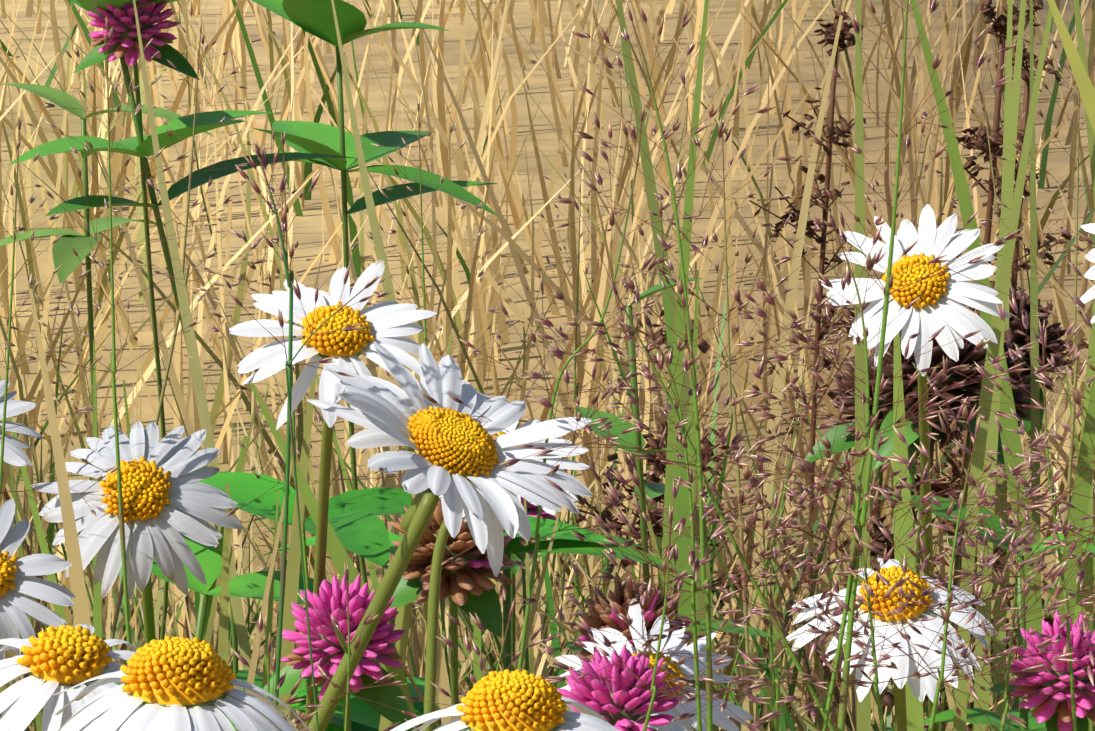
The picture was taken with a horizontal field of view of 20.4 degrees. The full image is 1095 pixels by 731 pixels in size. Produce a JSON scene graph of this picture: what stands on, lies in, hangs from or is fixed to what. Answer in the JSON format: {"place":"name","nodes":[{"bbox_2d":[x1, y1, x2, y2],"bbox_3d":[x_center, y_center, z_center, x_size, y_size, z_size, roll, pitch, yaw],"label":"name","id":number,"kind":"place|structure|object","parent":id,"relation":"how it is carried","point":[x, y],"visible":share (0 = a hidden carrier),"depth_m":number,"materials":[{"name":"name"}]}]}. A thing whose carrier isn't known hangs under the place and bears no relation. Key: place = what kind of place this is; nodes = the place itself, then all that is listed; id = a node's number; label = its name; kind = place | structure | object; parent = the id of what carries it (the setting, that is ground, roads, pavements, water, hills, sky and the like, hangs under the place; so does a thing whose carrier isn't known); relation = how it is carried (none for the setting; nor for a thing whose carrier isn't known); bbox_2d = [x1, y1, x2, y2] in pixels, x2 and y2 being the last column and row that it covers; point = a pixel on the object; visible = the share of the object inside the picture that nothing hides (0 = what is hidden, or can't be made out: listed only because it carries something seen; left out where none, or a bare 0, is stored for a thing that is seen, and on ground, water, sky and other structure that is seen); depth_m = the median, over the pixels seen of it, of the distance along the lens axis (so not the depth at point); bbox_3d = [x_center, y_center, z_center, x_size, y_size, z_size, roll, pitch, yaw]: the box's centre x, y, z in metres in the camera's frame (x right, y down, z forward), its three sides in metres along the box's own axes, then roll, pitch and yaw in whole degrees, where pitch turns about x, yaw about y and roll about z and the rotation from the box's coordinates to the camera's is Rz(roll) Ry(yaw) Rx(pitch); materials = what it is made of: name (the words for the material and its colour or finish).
{"place":"outdoors","nodes":[
{"label":"outdoors","id":0,"kind":"place"},
{"bbox_2d":[0,0,1094,730],"bbox_3d":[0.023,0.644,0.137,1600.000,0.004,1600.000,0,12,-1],"label":"ground","id":1,"kind":"structure","parent":0,"point":[308,236],"depth_m":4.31,"materials":[{"name":"plant"}]},
{"bbox_2d":[0,380,42,465],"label":"daisy","id":2,"kind":"object","parent":1,"relation":"on","point":[15,454],"visible":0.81,"depth_m":0.85,"materials":[{"name":"white plant"}]},
{"bbox_2d":[6,431,41,730],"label":"grass blade","id":3,"kind":"object","parent":1,"relation":"on","point":[38,722],"visible":0.29,"depth_m":0.91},
{"bbox_2d":[0,376,66,622],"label":"grass blade","id":4,"kind":"object","parent":1,"relation":"on","point":[59,610],"visible":0.39,"depth_m":0.93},
{"bbox_2d":[0,499,74,659],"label":"daisy","id":5,"kind":"object","parent":1,"relation":"on","point":[16,573],"visible":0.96,"depth_m":0.66,"materials":[{"name":"white plant"}]},
{"bbox_2d":[0,117,120,516],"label":"grass","id":6,"kind":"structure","parent":1,"relation":"on","point":[9,318],"depth_m":0.73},
{"bbox_2d":[29,288,95,695],"bbox_3d":[-0.100,0.255,0.719,0.011,0.542,0.088,-4,13,-19],"label":"grass blade","id":7,"kind":"object","parent":1,"relation":"on","point":[81,613],"visible":0.66,"depth_m":0.70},
{"bbox_2d":[0,624,136,730],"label":"daisy","id":8,"kind":"object","parent":1,"relation":"on","point":[52,660],"visible":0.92,"depth_m":0.56,"materials":[{"name":"white plant"}]},
{"bbox_2d":[46,347,144,638],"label":"grass","id":9,"kind":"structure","parent":1,"relation":"on","point":[71,442],"depth_m":1.15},
{"bbox_2d":[93,340,101,638],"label":"grass blade","id":10,"kind":"object","parent":1,"relation":"on","point":[97,616],"visible":0.39,"depth_m":0.83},
{"bbox_2d":[0,83,212,626],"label":"tall herb","id":11,"kind":"object","parent":1,"relation":"on","point":[66,257],"visible":0.73,"depth_m":1.25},
{"bbox_2d":[2,15,235,650],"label":"grass","id":12,"kind":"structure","parent":1,"relation":"on","point":[113,372],"depth_m":0.73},
{"bbox_2d":[73,0,199,639],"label":"clover","id":13,"kind":"object","parent":1,"relation":"on","point":[122,22],"visible":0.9,"depth_m":1.09,"materials":[{"name":"plant"}]},
{"bbox_2d":[31,422,242,643],"bbox_3d":[-0.102,0.241,0.888,0.051,0.501,0.230,0,12,-1],"label":"daisy","id":14,"kind":"object","parent":1,"relation":"on","point":[166,496],"visible":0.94,"depth_m":0.74,"materials":[{"name":"white plant"}]},
{"bbox_2d":[50,636,310,730],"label":"daisy","id":15,"kind":"object","parent":1,"relation":"on","point":[167,683],"visible":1,"depth_m":0.46,"materials":[{"name":"white plant"}]},
{"bbox_2d":[8,0,352,678],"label":"tall herb","id":16,"kind":"object","parent":1,"relation":"on","point":[139,144],"visible":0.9,"depth_m":1.12,"materials":[{"name":"plant"}]},
{"bbox_2d":[99,1,268,650],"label":"grass","id":17,"kind":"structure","parent":1,"relation":"on","point":[121,590],"depth_m":0.87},
{"bbox_2d":[133,0,251,669],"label":"grass blade","id":18,"kind":"object","parent":1,"relation":"on","point":[208,442],"visible":0.75,"depth_m":0.85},
{"bbox_2d":[218,483,229,718],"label":"grass blade","id":19,"kind":"object","parent":1,"relation":"on","point":[223,629],"visible":0.59,"depth_m":0.78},
{"bbox_2d":[203,436,246,639],"bbox_3d":[-0.107,0.263,0.825,0.014,0.483,0.091,6,13,26],"label":"grass blade","id":20,"kind":"object","parent":1,"relation":"on","point":[219,548],"visible":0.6,"depth_m":0.81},
{"bbox_2d":[205,411,255,643],"bbox_3d":[-0.115,0.249,0.939,0.013,0.464,0.092,6,13,26],"label":"grass blade","id":21,"kind":"object","parent":1,"relation":"on","point":[212,617],"visible":0.33,"depth_m":0.93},
{"bbox_2d":[151,531,313,730],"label":"clover leaves","id":22,"kind":"object","parent":1,"relation":"on","point":[249,585],"visible":0.29,"depth_m":0.80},
{"bbox_2d":[245,458,292,694],"bbox_3d":[-0.076,0.278,0.683,0.010,0.512,0.086,5,13,21],"label":"grass blade","id":23,"kind":"object","parent":1,"relation":"on","point":[253,665],"visible":0.68,"depth_m":0.67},
{"bbox_2d":[262,491,278,688],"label":"grass blade","id":24,"kind":"object","parent":1,"relation":"on","point":[268,631],"visible":0.59,"depth_m":0.76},
{"bbox_2d":[114,472,440,730],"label":"herb","id":25,"kind":"object","parent":1,"relation":"on","point":[357,525],"visible":0.27,"depth_m":0.79,"materials":[{"name":"plant"}]},
{"bbox_2d":[235,138,321,709],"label":"grass","id":26,"kind":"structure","parent":1,"relation":"on","point":[281,228],"depth_m":0.50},
{"bbox_2d":[232,612,326,730],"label":"grass","id":27,"kind":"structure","parent":1,"relation":"on","point":[291,700],"depth_m":0.49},
{"bbox_2d":[273,375,315,722],"bbox_3d":[-0.067,0.259,0.741,0.009,0.525,0.084,2,12,11],"label":"grass blade","id":28,"kind":"object","parent":1,"relation":"on","point":[292,578],"visible":0.61,"depth_m":0.73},
{"bbox_2d":[195,129,403,704],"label":"grass","id":29,"kind":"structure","parent":1,"relation":"on","point":[241,387],"depth_m":0.75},
{"bbox_2d":[228,261,381,730],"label":"grass","id":30,"kind":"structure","parent":1,"relation":"on","point":[298,295],"depth_m":0.50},
{"bbox_2d":[232,369,421,652],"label":"grass","id":31,"kind":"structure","parent":1,"relation":"on","point":[298,452],"depth_m":1.03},
{"bbox_2d":[229,259,436,728],"bbox_3d":[-0.051,0.237,0.781,0.046,0.553,0.163,-1,12,-3],"label":"daisy","id":32,"kind":"object","parent":1,"relation":"on","point":[388,325],"visible":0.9,"depth_m":0.66,"materials":[{"name":"white plant"}]},
{"bbox_2d":[249,383,418,730],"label":"grass blade","id":33,"kind":"object","parent":1,"relation":"on","point":[338,554],"visible":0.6,"depth_m":0.72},
{"bbox_2d":[263,574,412,730],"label":"clover","id":34,"kind":"object","parent":1,"relation":"on","point":[328,652],"visible":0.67,"depth_m":0.69,"materials":[{"name":"plant"}]},
{"bbox_2d":[316,374,388,623],"bbox_3d":[-0.046,0.225,1.088,0.014,0.448,0.104,-9,15,-37],"label":"grass blade","id":35,"kind":"object","parent":1,"relation":"on","point":[374,578],"visible":0.21,"depth_m":1.08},
{"bbox_2d":[297,563,418,730],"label":"grass","id":36,"kind":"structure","parent":1,"relation":"on","point":[369,619],"depth_m":0.50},
{"bbox_2d":[249,0,497,589],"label":"tall herb","id":37,"kind":"object","parent":1,"relation":"on","point":[315,18],"visible":0.75,"depth_m":1.21,"materials":[{"name":"plant"}]},
{"bbox_2d":[331,0,440,722],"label":"grass blade","id":38,"kind":"object","parent":1,"relation":"on","point":[387,284],"visible":0.4,"depth_m":0.80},
{"bbox_2d":[379,334,452,730],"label":"grass blade","id":39,"kind":"object","parent":1,"relation":"on","point":[402,619],"visible":0.15,"depth_m":0.74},
{"bbox_2d":[306,99,549,690],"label":"grass","id":40,"kind":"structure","parent":1,"relation":"on","point":[480,274],"depth_m":0.83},
{"bbox_2d":[411,494,450,724],"bbox_3d":[-0.015,0.274,0.764,0.011,0.486,0.083,-4,13,-19],"label":"grass blade","id":41,"kind":"object","parent":1,"relation":"on","point":[442,680],"visible":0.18,"depth_m":0.75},
{"bbox_2d":[260,516,610,730],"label":"clover leaves","id":42,"kind":"object","parent":1,"relation":"on","point":[546,526],"visible":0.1,"depth_m":0.81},
{"bbox_2d":[306,342,592,730],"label":"daisy","id":43,"kind":"object","parent":1,"relation":"on","point":[452,456],"visible":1,"depth_m":0.51,"materials":[{"name":"white plant"}]},
{"bbox_2d":[386,497,516,718],"bbox_3d":[-0.023,0.262,0.804,0.041,0.494,0.107,0,12,-1],"label":"clover","id":44,"kind":"object","parent":1,"relation":"on","point":[467,585],"visible":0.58,"depth_m":0.71,"materials":[{"name":"plant"}]},
{"bbox_2d":[473,388,481,686],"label":"grass blade","id":45,"kind":"object","parent":1,"relation":"on","point":[477,672],"visible":0.17,"depth_m":0.99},
{"bbox_2d":[397,598,561,730],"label":"grass","id":46,"kind":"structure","parent":1,"relation":"on","point":[478,623],"depth_m":0.50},
{"bbox_2d":[390,669,619,730],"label":"daisy","id":47,"kind":"object","parent":1,"relation":"on","point":[515,700],"visible":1,"depth_m":0.47,"materials":[{"name":"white plant"}]},
{"bbox_2d":[423,419,589,730],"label":"daisy","id":48,"kind":"object","parent":1,"relation":"on","point":[433,616],"visible":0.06,"depth_m":0.62,"materials":[{"name":"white plant"}]},
{"bbox_2d":[524,498,534,674],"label":"grass blade","id":49,"kind":"object","parent":1,"relation":"on","point":[531,660],"visible":0.3,"depth_m":0.95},
{"bbox_2d":[510,496,561,670],"bbox_3d":[-0.013,0.231,1.121,0.040,0.422,0.096,0,12,-1],"label":"clover","id":50,"kind":"object","parent":1,"relation":"on","point":[532,509],"visible":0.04,"depth_m":1.05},
{"bbox_2d":[515,506,561,668],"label":"grass blade","id":51,"kind":"object","parent":1,"relation":"on","point":[534,606],"visible":0.35,"depth_m":0.80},
{"bbox_2d":[416,537,675,729],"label":"herb","id":52,"kind":"object","parent":1,"relation":"on","point":[570,546],"visible":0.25,"depth_m":0.80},
{"bbox_2d":[0,212,1094,730],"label":"undergrowth grass","id":53,"kind":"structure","parent":1,"relation":"on","point":[768,706],"depth_m":1.55,"materials":[{"name":"plant"}]},
{"bbox_2d":[421,105,704,670],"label":"grass","id":54,"kind":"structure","parent":1,"relation":"on","point":[560,296],"depth_m":0.52,"materials":[{"name":"plant"}]},
{"bbox_2d":[503,164,644,685],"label":"grass","id":55,"kind":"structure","parent":1,"relation":"on","point":[560,329],"depth_m":1.24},
{"bbox_2d":[537,400,676,628],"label":"grass","id":56,"kind":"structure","parent":1,"relation":"on","point":[600,498],"depth_m":1.05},
{"bbox_2d":[557,644,682,730],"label":"clover","id":57,"kind":"object","parent":1,"relation":"on","point":[620,707],"visible":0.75,"depth_m":0.62,"materials":[{"name":"plant"}]},
{"bbox_2d":[599,347,674,618],"bbox_3d":[0.054,0.226,1.054,0.014,0.460,0.102,-9,15,-35],"label":"grass blade","id":58,"kind":"object","parent":1,"relation":"on","point":[653,541],"visible":0.31,"depth_m":1.04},
{"bbox_2d":[565,572,718,692],"bbox_3d":[0.022,0.274,0.782,0.036,0.479,0.104,0,12,-1],"label":"clover","id":59,"kind":"object","parent":1,"relation":"on","point":[621,602],"visible":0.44,"depth_m":0.69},
{"bbox_2d":[554,599,752,730],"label":"daisy","id":60,"kind":"object","parent":1,"relation":"on","point":[720,719],"visible":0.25,"depth_m":0.66,"materials":[{"name":"white plant"}]},
{"bbox_2d":[529,278,777,638],"bbox_3d":[0.038,0.214,1.015,0.077,0.500,0.065,6,13,26],"label":"clover plant","id":61,"kind":"object","parent":1,"relation":"on","point":[636,438],"visible":0.52,"depth_m":0.98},
{"bbox_2d":[539,477,772,730],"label":"grass","id":62,"kind":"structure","parent":1,"relation":"on","point":[647,593],"depth_m":0.50,"materials":[{"name":"plant"}]},
{"bbox_2d":[616,0,718,730],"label":"grass blade","id":63,"kind":"object","parent":1,"relation":"on","point":[651,190],"visible":0.5,"depth_m":1.01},
{"bbox_2d":[575,309,789,611],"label":"grass","id":64,"kind":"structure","parent":1,"relation":"on","point":[654,478],"depth_m":1.21,"materials":[{"name":"plant"}]},
{"bbox_2d":[663,275,701,730],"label":"grass blade","id":65,"kind":"object","parent":1,"relation":"on","point":[683,543],"visible":0.21,"depth_m":0.75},
{"bbox_2d":[658,0,708,730],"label":"grass blade","id":66,"kind":"object","parent":1,"relation":"on","point":[671,471],"visible":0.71,"depth_m":0.72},
{"bbox_2d":[687,270,699,512],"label":"grass blade","id":67,"kind":"object","parent":1,"relation":"on","point":[691,407],"visible":0.31,"depth_m":0.92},
{"bbox_2d":[558,273,834,730],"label":"grass","id":68,"kind":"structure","parent":1,"relation":"on","point":[674,407],"depth_m":0.52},
{"bbox_2d":[498,2,896,730],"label":"grass","id":69,"kind":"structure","parent":1,"relation":"on","point":[640,426],"depth_m":0.51,"materials":[{"name":"plant"}]},
{"bbox_2d":[571,310,824,730],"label":"grass","id":70,"kind":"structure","parent":1,"relation":"on","point":[659,361],"depth_m":0.51,"materials":[{"name":"plant"}]},
{"bbox_2d":[592,118,853,723],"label":"grass","id":71,"kind":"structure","parent":1,"relation":"on","point":[732,409],"depth_m":0.71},
{"bbox_2d":[636,417,897,730],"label":"grass","id":72,"kind":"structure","parent":1,"relation":"on","point":[836,612],"depth_m":0.53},
{"bbox_2d":[709,319,853,698],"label":"grass","id":73,"kind":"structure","parent":1,"relation":"on","point":[780,513],"depth_m":1.09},
{"bbox_2d":[741,0,845,730],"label":"grass blade","id":74,"kind":"object","parent":1,"relation":"on","point":[778,383],"visible":0.74,"depth_m":1.14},
{"bbox_2d":[749,9,865,718],"bbox_3d":[0.131,0.083,1.558,0.061,0.531,0.074,0,12,-1],"label":"dock","id":75,"kind":"object","parent":1,"relation":"on","point":[829,37],"visible":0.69,"depth_m":1.52,"materials":[{"name":"dark reddish-brown dried seed heads"},{"name":"brown plant stem"}]},
{"bbox_2d":[737,205,982,730],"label":"grass","id":76,"kind":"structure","parent":1,"relation":"on","point":[862,307],"depth_m":0.51,"materials":[{"name":"plant"}]},
{"bbox_2d":[855,0,870,730],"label":"grass blade","id":77,"kind":"object","parent":1,"relation":"on","point":[864,715],"visible":0.55,"depth_m":0.80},
{"bbox_2d":[802,345,937,570],"bbox_3d":[0.107,0.215,1.080,0.047,0.470,0.107,0,12,-1],"label":"withered clover flower","id":78,"kind":"object","parent":1,"relation":"on","point":[843,443],"visible":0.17,"depth_m":1.00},
{"bbox_2d":[744,427,1021,730],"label":"grass","id":79,"kind":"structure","parent":1,"relation":"on","point":[901,581],"depth_m":0.52,"materials":[{"name":"plant"}]},
{"bbox_2d":[786,558,998,730],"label":"daisy","id":80,"kind":"object","parent":1,"relation":"on","point":[921,687],"visible":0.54,"depth_m":0.68,"materials":[{"name":"white plant"}]},
{"bbox_2d":[731,0,1057,730],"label":"grass","id":81,"kind":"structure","parent":1,"relation":"on","point":[844,689],"depth_m":0.51,"materials":[{"name":"plant"}]},
{"bbox_2d":[796,330,1006,728],"bbox_3d":[0.117,0.217,1.042,0.073,0.482,0.068,4,13,17],"label":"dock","id":82,"kind":"object","parent":1,"relation":"on","point":[879,544],"visible":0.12,"depth_m":1.01,"materials":[{"name":"plant"}]},
{"bbox_2d":[837,166,978,696],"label":"grass","id":83,"kind":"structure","parent":1,"relation":"on","point":[848,347],"depth_m":0.95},
{"bbox_2d":[893,332,923,730],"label":"grass blade","id":84,"kind":"object","parent":1,"relation":"on","point":[914,713],"visible":0.57,"depth_m":0.78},
{"bbox_2d":[821,204,1010,730],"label":"daisy","id":85,"kind":"object","parent":1,"relation":"on","point":[933,309],"visible":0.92,"depth_m":0.70,"materials":[{"name":"white plant"}]},
{"bbox_2d":[871,333,1001,574],"bbox_3d":[0.122,0.215,1.033,0.044,0.490,0.111,0,12,-1],"label":"withered clover flower","id":86,"kind":"object","parent":1,"relation":"on","point":[966,351],"visible":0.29,"depth_m":0.94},
{"bbox_2d":[805,405,1075,730],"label":"grass","id":87,"kind":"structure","parent":1,"relation":"on","point":[923,450],"depth_m":0.49,"materials":[{"name":"plant"}]},
{"bbox_2d":[871,328,1053,730],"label":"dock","id":88,"kind":"object","parent":1,"relation":"on","point":[1011,335],"visible":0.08,"depth_m":1.06,"materials":[{"name":"plant"}]},
{"bbox_2d":[916,339,1031,730],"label":"withered clover flower","id":89,"kind":"object","parent":1,"relation":"on","point":[1018,402],"visible":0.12,"depth_m":1.00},
{"bbox_2d":[910,0,1042,710],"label":"grass blade","id":90,"kind":"object","parent":1,"relation":"on","point":[1013,441],"visible":0.55,"depth_m":0.90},
{"bbox_2d":[874,495,1094,730],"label":"herb","id":91,"kind":"object","parent":1,"relation":"on","point":[978,715],"visible":0.46,"depth_m":0.81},
{"bbox_2d":[916,0,1055,684],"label":"dock","id":92,"kind":"object","parent":1,"relation":"on","point":[999,24],"visible":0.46,"depth_m":1.26,"materials":[{"name":"dark reddish-brown dried seed heads"},{"name":"brown plant stem"}]},
{"bbox_2d":[887,429,1094,730],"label":"grass","id":93,"kind":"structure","parent":1,"relation":"on","point":[1007,697],"depth_m":0.53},
{"bbox_2d":[973,0,1025,730],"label":"grass blade","id":94,"kind":"object","parent":1,"relation":"on","point":[993,429],"visible":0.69,"depth_m":0.85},
{"bbox_2d":[993,0,1012,730],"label":"grass blade","id":95,"kind":"object","parent":1,"relation":"on","point":[1002,482],"visible":0.38,"depth_m":1.04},
{"bbox_2d":[933,41,1073,532],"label":"grass","id":96,"kind":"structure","parent":1,"relation":"on","point":[998,222],"depth_m":1.14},
{"bbox_2d":[953,0,1054,730],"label":"grass blade","id":97,"kind":"object","parent":1,"relation":"on","point":[976,470],"visible":0.71,"depth_m":0.73,"materials":[{"name":"plant"}]},
{"bbox_2d":[926,294,1094,730],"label":"grass","id":98,"kind":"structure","parent":1,"relation":"on","point":[1018,353],"depth_m":0.55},
{"bbox_2d":[927,309,1094,685],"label":"grass","id":99,"kind":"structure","parent":1,"relation":"on","point":[1042,446],"depth_m":0.50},
{"bbox_2d":[934,29,1088,523],"bbox_3d":[0.203,0.120,1.360,0.084,0.539,0.055,0,12,-1],"label":"dock","id":100,"kind":"object","parent":1,"relation":"on","point":[1025,73],"visible":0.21,"depth_m":1.32,"materials":[{"name":"plant"}]},
{"bbox_2d":[972,288,1071,730],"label":"withered clover flower","id":101,"kind":"object","parent":1,"relation":"on","point":[1019,340],"visible":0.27,"depth_m":1.04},
{"bbox_2d":[964,12,1094,552],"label":"grass","id":102,"kind":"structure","parent":1,"relation":"on","point":[1049,305],"depth_m":0.76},
{"bbox_2d":[1030,0,1040,589],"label":"grass blade","id":103,"kind":"object","parent":1,"relation":"on","point":[1035,413],"visible":0.57,"depth_m":1.01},
{"bbox_2d":[987,610,1094,730],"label":"clover","id":104,"kind":"object","parent":1,"relation":"on","point":[1053,712],"visible":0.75,"depth_m":0.70,"materials":[{"name":"plant"}]},
{"bbox_2d":[993,225,1094,589],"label":"grass","id":105,"kind":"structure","parent":1,"relation":"on","point":[1080,573],"depth_m":0.53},
{"bbox_2d":[1027,270,1094,631],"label":"grass","id":106,"kind":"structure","parent":1,"relation":"on","point":[1091,366],"depth_m":0.81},
{"bbox_2d":[1047,0,1094,134],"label":"grass blade","id":107,"kind":"object","parent":1,"relation":"on","point":[1086,89],"visible":1,"depth_m":0.41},
{"bbox_2d":[1057,373,1094,624],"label":"grass blade","id":108,"kind":"object","parent":1,"relation":"on","point":[1080,503],"visible":0.56,"depth_m":0.71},
{"bbox_2d":[1064,369,1094,582],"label":"grass blade","id":109,"kind":"object","parent":1,"relation":"on","point":[1075,430],"visible":0.29,"depth_m":1.10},
{"bbox_2d":[1073,0,1094,207],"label":"grass blade","id":110,"kind":"object","parent":1,"relation":"on","point":[1082,55],"visible":0.73,"depth_m":0.74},
{"bbox_2d":[1074,298,1094,730],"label":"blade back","id":111,"kind":"object","parent":1,"relation":"on","point":[1089,521],"visible":0.34,"depth_m":0.80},
{"bbox_2d":[1077,223,1094,323],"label":"daisy","id":112,"kind":"object","parent":1,"relation":"on","point":[1088,295],"visible":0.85,"depth_m":0.64,"materials":[{"name":"white plant"}]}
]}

